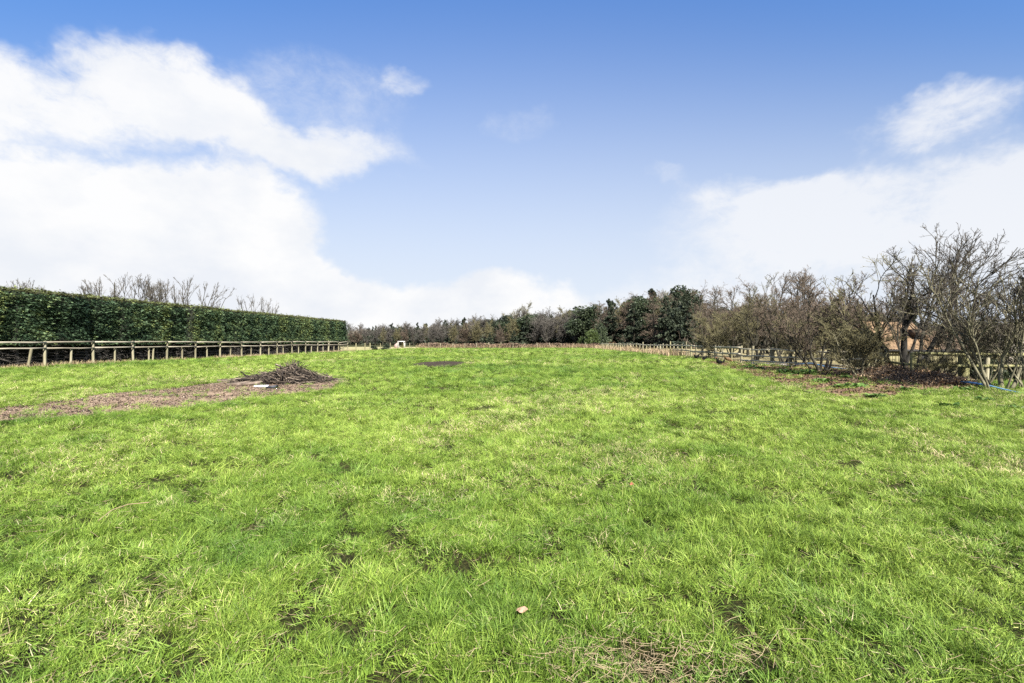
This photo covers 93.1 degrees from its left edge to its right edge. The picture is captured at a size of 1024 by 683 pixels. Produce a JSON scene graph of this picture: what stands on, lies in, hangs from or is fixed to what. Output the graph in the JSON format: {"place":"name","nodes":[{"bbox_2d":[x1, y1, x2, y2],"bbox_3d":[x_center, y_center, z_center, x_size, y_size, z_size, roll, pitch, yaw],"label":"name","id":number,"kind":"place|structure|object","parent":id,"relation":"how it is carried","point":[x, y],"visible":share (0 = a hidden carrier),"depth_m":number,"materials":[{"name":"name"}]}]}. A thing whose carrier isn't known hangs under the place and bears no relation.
{"place":"outdoors","nodes":[
{"label":"outdoors","id":0,"kind":"place"},
{"bbox_2d":[1,349,355,367],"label":"dry grass","id":1,"kind":"structure","parent":0,"point":[124,360],"depth_m":32.88,"materials":[{"name":"plant"}]},
{"bbox_2d":[413,343,606,347],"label":"dry grass","id":2,"kind":"structure","parent":0,"point":[550,346],"depth_m":103.97,"materials":[{"name":"plant"}]},
{"bbox_2d":[0,344,1023,682],"bbox_3d":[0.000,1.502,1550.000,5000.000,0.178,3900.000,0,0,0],"label":"ground","id":3,"kind":"structure","parent":0,"point":[730,610],"depth_m":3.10,"materials":[{"name":"green plant"}]},
{"bbox_2d":[6,277,42,289],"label":"bare tree","id":4,"kind":"object","parent":3,"relation":"on","point":[21,284],"visible":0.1,"depth_m":39.54,"materials":[{"name":"grey plant"}]},
{"bbox_2d":[78,272,164,300],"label":"bare tree","id":5,"kind":"object","parent":3,"relation":"on","point":[114,294],"visible":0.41,"depth_m":49.85,"materials":[{"name":"grey plant"}]},
{"bbox_2d":[132,273,173,302],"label":"bare tree","id":6,"kind":"object","parent":3,"relation":"on","point":[146,283],"visible":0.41,"depth_m":52.83,"materials":[{"name":"grey plant"}]},
{"bbox_2d":[0,382,338,420],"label":"soil patch","id":7,"kind":"object","parent":3,"relation":"on","point":[150,399],"visible":0.48,"depth_m":12.28,"materials":[{"name":"soil"}]},
{"bbox_2d":[0,380,349,421],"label":"wood chips","id":8,"kind":"object","parent":7,"relation":"on","point":[223,386],"visible":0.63,"depth_m":12.45,"materials":[{"name":"brown wood"}]},
{"bbox_2d":[236,381,260,385],"bbox_3d":[-8.557,1.384,15.770,0.710,0.154,0.127,0,0,-22],"label":"log","id":9,"kind":"object","parent":7,"relation":"on","point":[248,383],"visible":0.94,"depth_m":15.73,"materials":[{"name":"wood"}]},
{"bbox_2d":[208,357,346,385],"bbox_3d":[-8.248,1.033,17.466,4.633,0.930,3.226,0,0,0],"label":"brush pile","id":10,"kind":"object","parent":7,"relation":"on","point":[292,373],"visible":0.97,"depth_m":16.95,"materials":[{"name":"brown wood"}]},
{"bbox_2d":[0,341,347,366],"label":"post and rail fence","id":11,"kind":"object","parent":3,"relation":"on","point":[93,347],"visible":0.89,"depth_m":35.83,"materials":[{"name":"brown wood"}]},
{"bbox_2d":[0,285,349,366],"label":"hedge","id":12,"kind":"object","parent":3,"relation":"on","point":[33,315],"visible":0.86,"depth_m":35.93,"materials":[{"name":"green plant"}]},
{"bbox_2d":[145,277,234,307],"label":"bare tree","id":13,"kind":"object","parent":3,"relation":"on","point":[174,296],"visible":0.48,"depth_m":56.35,"materials":[{"name":"grey plant"}]},
{"bbox_2d":[236,296,279,312],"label":"bare tree","id":14,"kind":"object","parent":3,"relation":"on","point":[251,304],"visible":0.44,"depth_m":64.01,"materials":[{"name":"grey plant"}]},
{"bbox_2d":[349,326,363,344],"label":"bare tree","id":15,"kind":"object","parent":3,"relation":"on","point":[358,336],"visible":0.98,"depth_m":213.42,"materials":[{"name":"brown plant"}]},
{"bbox_2d":[369,327,381,344],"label":"bare tree","id":16,"kind":"object","parent":3,"relation":"on","point":[374,340],"visible":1,"depth_m":206.76,"materials":[{"name":"brown plant"}]},
{"bbox_2d":[340,347,418,350],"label":"dry pasture","id":17,"kind":"structure","parent":3,"relation":"on","point":[351,348],"depth_m":103.38,"materials":[{"name":"plant"}]},
{"bbox_2d":[399,324,408,344],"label":"bare tree","id":18,"kind":"object","parent":3,"relation":"on","point":[404,335],"visible":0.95,"depth_m":206.99,"materials":[{"name":"brown plant"}]},
{"bbox_2d":[415,325,426,342],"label":"bare tree","id":19,"kind":"object","parent":3,"relation":"on","point":[421,333],"visible":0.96,"depth_m":205.51,"materials":[{"name":"grey plant"}]},
{"bbox_2d":[424,325,435,342],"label":"bare tree","id":20,"kind":"object","parent":3,"relation":"on","point":[431,338],"visible":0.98,"depth_m":199.10,"materials":[{"name":"plant"}]},
{"bbox_2d":[414,361,465,366],"bbox_3d":[-4.706,1.418,31.136,3.408,0.047,8.424,0,0,0],"label":"mud patch","id":21,"kind":"object","parent":3,"relation":"on","point":[438,363],"visible":0.84,"depth_m":31.15,"materials":[{"name":"soil"}]},
{"bbox_2d":[435,322,448,342],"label":"bare tree","id":22,"kind":"object","parent":3,"relation":"on","point":[442,334],"visible":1,"depth_m":196.56,"materials":[{"name":"grey plant"}]},
{"bbox_2d":[448,323,459,343],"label":"bare tree","id":23,"kind":"object","parent":3,"relation":"on","point":[454,335],"visible":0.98,"depth_m":189.58,"materials":[{"name":"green plant"}]},
{"bbox_2d":[444,319,467,342],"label":"bare tree","id":24,"kind":"object","parent":3,"relation":"on","point":[457,325],"visible":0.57,"depth_m":198.82,"materials":[{"name":"grey plant"}]},
{"bbox_2d":[455,321,474,342],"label":"bare tree","id":25,"kind":"object","parent":3,"relation":"on","point":[465,334],"visible":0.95,"depth_m":189.47,"materials":[{"name":"brown plant"}]},
{"bbox_2d":[355,342,585,349],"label":"wire fence","id":26,"kind":"object","parent":3,"relation":"on","point":[364,348],"visible":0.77,"depth_m":89.58,"materials":[{"name":"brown wood"}]},
{"bbox_2d":[468,319,484,342],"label":"bare tree","id":27,"kind":"object","parent":3,"relation":"on","point":[476,332],"visible":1,"depth_m":183.98,"materials":[{"name":"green plant"}]},
{"bbox_2d":[483,319,494,343],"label":"bare tree","id":28,"kind":"object","parent":3,"relation":"on","point":[487,331],"visible":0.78,"depth_m":176.47,"materials":[{"name":"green plant"}]},
{"bbox_2d":[486,321,510,343],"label":"evergreen tree","id":29,"kind":"object","parent":3,"relation":"on","point":[502,325],"visible":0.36,"depth_m":172.42,"materials":[{"name":"green plant"}]},
{"bbox_2d":[495,322,509,343],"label":"bare tree","id":30,"kind":"object","parent":3,"relation":"on","point":[500,336],"visible":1,"depth_m":159.90,"materials":[{"name":"brown plant"}]},
{"bbox_2d":[493,315,515,339],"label":"evergreen tree","id":31,"kind":"object","parent":3,"relation":"on","point":[503,318],"visible":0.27,"depth_m":180.92,"materials":[{"name":"green plant"}]},
{"bbox_2d":[420,342,599,347],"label":"bramble hedge","id":32,"kind":"object","parent":3,"relation":"on","point":[437,344],"visible":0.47,"depth_m":106.94,"materials":[{"name":"brown plant"}]},
{"bbox_2d":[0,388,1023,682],"bbox_3d":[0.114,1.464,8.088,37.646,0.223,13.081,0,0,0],"label":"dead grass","id":33,"kind":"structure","parent":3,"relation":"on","point":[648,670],"depth_m":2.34,"materials":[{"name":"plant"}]},
{"bbox_2d":[504,317,519,341],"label":"bare tree","id":34,"kind":"object","parent":3,"relation":"on","point":[513,325],"visible":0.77,"depth_m":168.38,"materials":[{"name":"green plant"}]},
{"bbox_2d":[507,317,523,343],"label":"evergreen tree","id":35,"kind":"object","parent":3,"relation":"on","point":[519,324],"visible":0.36,"depth_m":169.43,"materials":[{"name":"green plant"}]},
{"bbox_2d":[518,315,535,344],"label":"conifer tree","id":36,"kind":"object","parent":3,"relation":"on","point":[523,338],"visible":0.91,"depth_m":164.76,"materials":[{"name":"green plant"}]},
{"bbox_2d":[517,316,543,341],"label":"evergreen tree","id":37,"kind":"object","parent":3,"relation":"on","point":[522,320],"visible":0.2,"depth_m":168.43,"materials":[{"name":"green plant"}]},
{"bbox_2d":[526,309,546,343],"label":"bare tree","id":38,"kind":"object","parent":3,"relation":"on","point":[538,325],"visible":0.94,"depth_m":161.21,"materials":[{"name":"grey plant"}]},
{"bbox_2d":[530,314,551,340],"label":"bare tree","id":39,"kind":"object","parent":3,"relation":"on","point":[542,332],"visible":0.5,"depth_m":162.93,"materials":[{"name":"plant"}]},
{"bbox_2d":[539,317,556,342],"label":"bare tree","id":40,"kind":"object","parent":3,"relation":"on","point":[549,336],"visible":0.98,"depth_m":155.18,"materials":[{"name":"brown plant"}]},
{"bbox_2d":[542,310,563,342],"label":"bare tree","id":41,"kind":"object","parent":3,"relation":"on","point":[550,322],"visible":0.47,"depth_m":159.00,"materials":[{"name":"grey plant"}]},
{"bbox_2d":[552,309,570,343],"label":"bare tree","id":42,"kind":"object","parent":3,"relation":"on","point":[562,333],"visible":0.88,"depth_m":147.62,"materials":[{"name":"grey plant"}]},
{"bbox_2d":[553,305,571,339],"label":"bare tree","id":43,"kind":"object","parent":3,"relation":"on","point":[561,318],"visible":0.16,"depth_m":153.61,"materials":[{"name":"grey plant"}]},
{"bbox_2d":[567,306,581,344],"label":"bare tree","id":44,"kind":"object","parent":3,"relation":"on","point":[575,336],"visible":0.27,"depth_m":143.45,"materials":[{"name":"brown plant"}]},
{"bbox_2d":[563,304,602,341],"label":"evergreen tree","id":45,"kind":"object","parent":3,"relation":"on","point":[586,322],"visible":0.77,"depth_m":138.18,"materials":[{"name":"green plant"}]},
{"bbox_2d":[577,328,599,343],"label":"evergreen bush","id":46,"kind":"object","parent":3,"relation":"on","point":[592,336],"visible":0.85,"depth_m":121.34,"materials":[{"name":"green plant"}]},
{"bbox_2d":[592,304,611,335],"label":"larch tree","id":47,"kind":"object","parent":3,"relation":"on","point":[599,310],"visible":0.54,"depth_m":132.52,"materials":[{"name":"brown plant"}]},
{"bbox_2d":[593,323,611,345],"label":"evergreen bush","id":48,"kind":"object","parent":3,"relation":"on","point":[603,338],"visible":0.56,"depth_m":126.45,"materials":[{"name":"green plant"}]},
{"bbox_2d":[602,306,626,346],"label":"conifer tree","id":49,"kind":"object","parent":3,"relation":"on","point":[612,327],"visible":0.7,"depth_m":129.09,"materials":[{"name":"green plant"}]},
{"bbox_2d":[614,297,628,330],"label":"bare tree","id":50,"kind":"object","parent":3,"relation":"on","point":[622,314],"visible":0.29,"depth_m":134.24,"materials":[{"name":"grey plant"}]},
{"bbox_2d":[613,297,635,341],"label":"larch tree","id":51,"kind":"object","parent":3,"relation":"on","point":[627,311],"visible":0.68,"depth_m":126.57,"materials":[{"name":"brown plant"}]},
{"bbox_2d":[617,302,648,347],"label":"conifer tree","id":52,"kind":"object","parent":3,"relation":"on","point":[637,329],"visible":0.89,"depth_m":111.67,"materials":[{"name":"green plant"}]},
{"bbox_2d":[622,295,645,343],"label":"evergreen tree","id":53,"kind":"object","parent":3,"relation":"on","point":[634,300],"visible":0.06,"depth_m":130.42,"materials":[{"name":"green plant"}]},
{"bbox_2d":[592,345,688,355],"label":"dry grass","id":54,"kind":"structure","parent":3,"relation":"on","point":[670,352],"depth_m":57.89,"materials":[{"name":"plant"}]},
{"bbox_2d":[632,297,663,344],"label":"evergreen tree","id":55,"kind":"object","parent":3,"relation":"on","point":[641,307],"visible":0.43,"depth_m":122.21,"materials":[{"name":"green plant"}]},
{"bbox_2d":[638,292,664,342],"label":"larch tree","id":56,"kind":"object","parent":3,"relation":"on","point":[653,315],"visible":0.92,"depth_m":107.99,"materials":[{"name":"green plant"}]},
{"bbox_2d":[641,289,674,346],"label":"larch tree","id":57,"kind":"object","parent":3,"relation":"on","point":[656,317],"visible":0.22,"depth_m":116.19,"materials":[{"name":"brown plant"}]},
{"bbox_2d":[343,329,982,347],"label":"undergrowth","id":58,"kind":"object","parent":3,"relation":"on","point":[558,341],"visible":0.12,"depth_m":194.17,"materials":[{"name":"plant"}]},
{"bbox_2d":[652,291,673,340],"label":"bare tree","id":59,"kind":"object","parent":3,"relation":"on","point":[657,312],"visible":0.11,"depth_m":124.22,"materials":[{"name":"brown plant"}]},
{"bbox_2d":[647,296,684,348],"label":"conifer tree","id":60,"kind":"object","parent":3,"relation":"on","point":[666,335],"visible":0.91,"depth_m":103.43,"materials":[{"name":"green plant"}]},
{"bbox_2d":[663,307,685,341],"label":"evergreen tree","id":61,"kind":"object","parent":3,"relation":"on","point":[676,319],"visible":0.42,"depth_m":108.51,"materials":[{"name":"green plant"}]},
{"bbox_2d":[663,290,700,348],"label":"conifer tree","id":62,"kind":"object","parent":3,"relation":"on","point":[684,331],"visible":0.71,"depth_m":100.38,"materials":[{"name":"green plant"}]},
{"bbox_2d":[666,285,702,297],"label":"evergreen tree","id":63,"kind":"object","parent":3,"relation":"on","point":[674,291],"visible":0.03,"depth_m":137.30,"materials":[{"name":"green plant"}]},
{"bbox_2d":[347,300,1023,346],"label":"woodland","id":64,"kind":"object","parent":3,"relation":"on","point":[469,326],"depth_m":197.18,"materials":[{"name":"plant"}]},
{"bbox_2d":[684,298,710,347],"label":"conifer tree","id":65,"kind":"object","parent":3,"relation":"on","point":[696,300],"visible":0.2,"depth_m":111.42,"materials":[{"name":"green plant"}]},
{"bbox_2d":[688,302,761,359],"bbox_3d":[17.172,-0.699,39.174,5.514,5.141,3.985,0,0,0],"label":"thorn bush","id":66,"kind":"object","parent":3,"relation":"on","point":[721,336],"visible":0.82,"depth_m":39.03,"materials":[{"name":"brown plant"}]},
{"bbox_2d":[751,271,832,361],"bbox_3d":[19.587,-1.630,33.506,5.097,6.689,4.634,0,0,37],"label":"thorn bush","id":67,"kind":"object","parent":3,"relation":"on","point":[772,327],"visible":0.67,"depth_m":33.75,"materials":[{"name":"brown plant"}]},
{"bbox_2d":[771,312,826,366],"bbox_3d":[17.145,-0.042,28.872,2.822,3.641,3.906,0,0,-26],"label":"thorn bush","id":68,"kind":"object","parent":3,"relation":"on","point":[784,343],"visible":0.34,"depth_m":28.86,"materials":[{"name":"brown plant"}]},
{"bbox_2d":[601,341,1023,380],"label":"post and rail fence","id":69,"kind":"object","parent":3,"relation":"on","point":[963,369],"visible":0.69,"depth_m":28.03,"materials":[{"name":"brown wood"}]},
{"bbox_2d":[631,349,1006,379],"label":"dry pasture","id":70,"kind":"structure","parent":3,"relation":"on","point":[764,358],"depth_m":47.19,"materials":[{"name":"plant"}]},
{"bbox_2d":[677,280,710,354],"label":"bare tree","id":71,"kind":"object","parent":70,"relation":"on","point":[701,307],"visible":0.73,"depth_m":52.03,"materials":[{"name":"brown plant"}]},
{"bbox_2d":[686,303,730,350],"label":"bare tree","id":72,"kind":"object","parent":70,"relation":"on","point":[693,322],"visible":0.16,"depth_m":62.97,"materials":[{"name":"brown plant"}]},
{"bbox_2d":[694,282,735,345],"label":"bare tree","id":73,"kind":"object","parent":70,"relation":"on","point":[710,312],"visible":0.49,"depth_m":46.92,"materials":[{"name":"brown plant"}]},
{"bbox_2d":[693,286,760,357],"bbox_3d":[19.795,-1.715,44.522,5.191,6.812,4.720,0,0,39],"label":"bare tree","id":74,"kind":"object","parent":70,"relation":"on","point":[720,311],"visible":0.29,"depth_m":44.21,"materials":[{"name":"brown plant"}]},
{"bbox_2d":[712,285,754,352],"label":"bare tree","id":75,"kind":"object","parent":70,"relation":"on","point":[729,292],"visible":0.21,"depth_m":59.16,"materials":[{"name":"brown plant"}]},
{"bbox_2d":[729,275,762,354],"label":"bare tree","id":76,"kind":"object","parent":70,"relation":"on","point":[747,351],"visible":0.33,"depth_m":52.09,"materials":[{"name":"brown plant"}]},
{"bbox_2d":[727,272,789,359],"bbox_3d":[18.417,-1.798,36.506,5.281,6.968,3.644,0,0,-42],"label":"bare tree","id":77,"kind":"object","parent":70,"relation":"on","point":[755,327],"visible":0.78,"depth_m":36.77,"materials":[{"name":"brown plant"}]},
{"bbox_2d":[738,286,794,357],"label":"bare tree","id":78,"kind":"object","parent":70,"relation":"on","point":[766,343],"visible":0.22,"depth_m":43.92,"materials":[{"name":"brown plant"}]},
{"bbox_2d":[733,270,801,353],"bbox_3d":[30.137,-3.262,57.117,6.973,10.064,7.669,0,0,18],"label":"bare tree","id":79,"kind":"object","parent":70,"relation":"on","point":[783,286],"visible":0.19,"depth_m":56.09,"materials":[{"name":"brown plant"}]},
{"bbox_2d":[736,275,821,356],"bbox_3d":[25.068,-2.280,45.206,5.578,8.051,6.135,0,0,-19],"label":"bare tree","id":80,"kind":"object","parent":70,"relation":"on","point":[763,338],"visible":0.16,"depth_m":45.37,"materials":[{"name":"brown plant"}]},
{"bbox_2d":[770,264,816,356],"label":"bare tree","id":81,"kind":"object","parent":70,"relation":"on","point":[787,301],"visible":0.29,"depth_m":42.01,"materials":[{"name":"brown plant"}]},
{"bbox_2d":[771,268,852,360],"bbox_3d":[23.702,-1.966,38.453,5.663,7.432,5.149,0,0,27],"label":"bare tree","id":82,"kind":"object","parent":70,"relation":"on","point":[802,292],"visible":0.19,"depth_m":37.99,"materials":[{"name":"brown plant"}]},
{"bbox_2d":[799,270,876,363],"bbox_3d":[21.949,-1.442,32.623,4.377,6.317,4.814,0,0,43],"label":"bare tree","id":83,"kind":"object","parent":70,"relation":"on","point":[855,286],"visible":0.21,"depth_m":31.75,"materials":[{"name":"brown plant"}]},
{"bbox_2d":[833,275,924,322],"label":"bare tree","id":84,"kind":"object","parent":70,"relation":"on","point":[881,300],"visible":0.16,"depth_m":35.26,"materials":[{"name":"brown plant"}]},
{"bbox_2d":[848,271,927,322],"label":"bare tree","id":85,"kind":"object","parent":70,"relation":"on","point":[885,299],"visible":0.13,"depth_m":46.64,"materials":[{"name":"brown plant"}]},
{"bbox_2d":[841,321,943,367],"bbox_3d":[21.450,0.148,27.688,2.900,2.674,3.925,0,0,0],"label":"field shelter","id":86,"kind":"object","parent":70,"relation":"on","point":[892,350],"visible":0.23,"depth_m":26.35,"materials":[{"name":"wood"}]},
{"bbox_2d":[970,349,1011,380],"bbox_3d":[18.578,0.881,19.131,1.005,1.376,1.727,0,0,-14],"label":"evergreen bush","id":87,"kind":"object","parent":70,"relation":"on","point":[1005,375],"visible":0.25,"depth_m":18.88,"materials":[{"name":"green plant"}]},
{"bbox_2d":[972,295,1023,369],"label":"bare tree","id":88,"kind":"object","parent":70,"relation":"on","point":[997,336],"visible":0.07,"depth_m":20.45,"materials":[{"name":"brown plant"}]},
{"bbox_2d":[1003,348,1023,379],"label":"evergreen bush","id":89,"kind":"object","parent":70,"relation":"on","point":[1009,371],"visible":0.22,"depth_m":18.98,"materials":[{"name":"green plant"}]},
{"bbox_2d":[714,362,972,398],"bbox_3d":[14.423,1.476,23.263,7.357,0.113,24.080,0,0,14],"label":"soil patch","id":90,"kind":"object","parent":3,"relation":"on","point":[880,386],"visible":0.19,"depth_m":15.92,"materials":[{"name":"soil"}]},
{"bbox_2d":[770,281,868,370],"bbox_3d":[15.611,-0.722,24.611,4.470,4.832,2.925,0,0,0],"label":"thorn bush","id":91,"kind":"object","parent":90,"relation":"on","point":[791,340],"visible":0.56,"depth_m":24.46,"materials":[{"name":"brown plant"}]},
{"bbox_2d":[710,361,977,400],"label":"leaf litter","id":92,"kind":"object","parent":90,"relation":"on","point":[831,378],"visible":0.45,"depth_m":17.51,"materials":[{"name":"brown plant"}]},
{"bbox_2d":[686,356,1012,381],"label":"dry grass","id":93,"kind":"structure","parent":90,"relation":"on","point":[734,360],"depth_m":29.32,"materials":[{"name":"plant"}]},
{"bbox_2d":[815,308,909,375],"bbox_3d":[14.674,0.145,20.302,2.396,2.984,3.241,0,0,-42],"label":"thorn bush","id":94,"kind":"object","parent":90,"relation":"on","point":[864,347],"visible":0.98,"depth_m":20.21,"materials":[{"name":"brown plant"}]},
{"bbox_2d":[795,247,967,366],"bbox_3d":[16.601,-1.207,21.221,6.421,5.846,4.192,0,0,0],"label":"bare tree","id":95,"kind":"object","parent":90,"relation":"on","point":[903,347],"visible":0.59,"depth_m":21.26,"materials":[{"name":"black plant"}]},
{"bbox_2d":[827,362,994,385],"bbox_3d":[14.959,1.260,18.951,4.318,0.972,7.783,0,0,23],"label":"brush pile","id":96,"kind":"object","parent":90,"relation":"on","point":[928,377],"visible":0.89,"depth_m":17.16,"materials":[{"name":"brown plant"}]},
{"bbox_2d":[913,352,958,375],"bbox_3d":[15.085,0.917,17.247,1.379,1.285,0.996,0,0,9],"label":"thorn bush","id":97,"kind":"object","parent":90,"relation":"on","point":[937,368],"visible":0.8,"depth_m":17.17,"materials":[{"name":"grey plant"}]},
{"bbox_2d":[867,222,1023,372],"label":"bare tree","id":98,"kind":"object","parent":90,"relation":"on","point":[928,289],"visible":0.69,"depth_m":18.70,"materials":[{"name":"brown plant"}]},
{"bbox_2d":[795,363,1020,392],"bbox_3d":[15.867,1.359,21.762,2.408,0.300,20.759,0,0,7],"label":"water pipe","id":99,"kind":"object","parent":3,"relation":"on","point":[955,381],"visible":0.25,"depth_m":15.27,"materials":[{"name":"blue plastic"}]},
{"bbox_2d":[935,402,966,409],"bbox_3d":[9.880,1.451,10.928,0.610,0.159,0.679,0,0,44],"label":"weed clump","id":100,"kind":"object","parent":3,"relation":"on","point":[955,404],"visible":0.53,"depth_m":10.89,"materials":[{"name":"green plant"}]},
{"bbox_2d":[892,247,1023,389],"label":"bare tree","id":101,"kind":"object","parent":3,"relation":"on","point":[1018,289],"visible":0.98,"depth_m":14.66,"materials":[{"name":"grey plant"}]},
{"bbox_2d":[912,305,1013,374],"bbox_3d":[16.951,0.072,18.700,3.269,3.074,3.753,0,0,-7],"label":"thorn sapling","id":102,"kind":"object","parent":3,"relation":"on","point":[927,340],"visible":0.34,"depth_m":18.72,"materials":[{"name":"brown plant"}]},
{"bbox_2d":[916,311,1023,381],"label":"thorn sapling","id":103,"kind":"object","parent":3,"relation":"on","point":[968,349],"visible":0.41,"depth_m":15.96,"materials":[{"name":"brown plant"}]},
{"bbox_2d":[941,290,1023,387],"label":"thorn sapling","id":104,"kind":"object","parent":3,"relation":"on","point":[998,341],"visible":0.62,"depth_m":14.78,"materials":[{"name":"brown plant"}]},
{"bbox_2d":[0,0,1023,330],"label":"sky","id":105,"kind":"structure","parent":0,"point":[369,163],"materials":[{"name":"blue"}]},
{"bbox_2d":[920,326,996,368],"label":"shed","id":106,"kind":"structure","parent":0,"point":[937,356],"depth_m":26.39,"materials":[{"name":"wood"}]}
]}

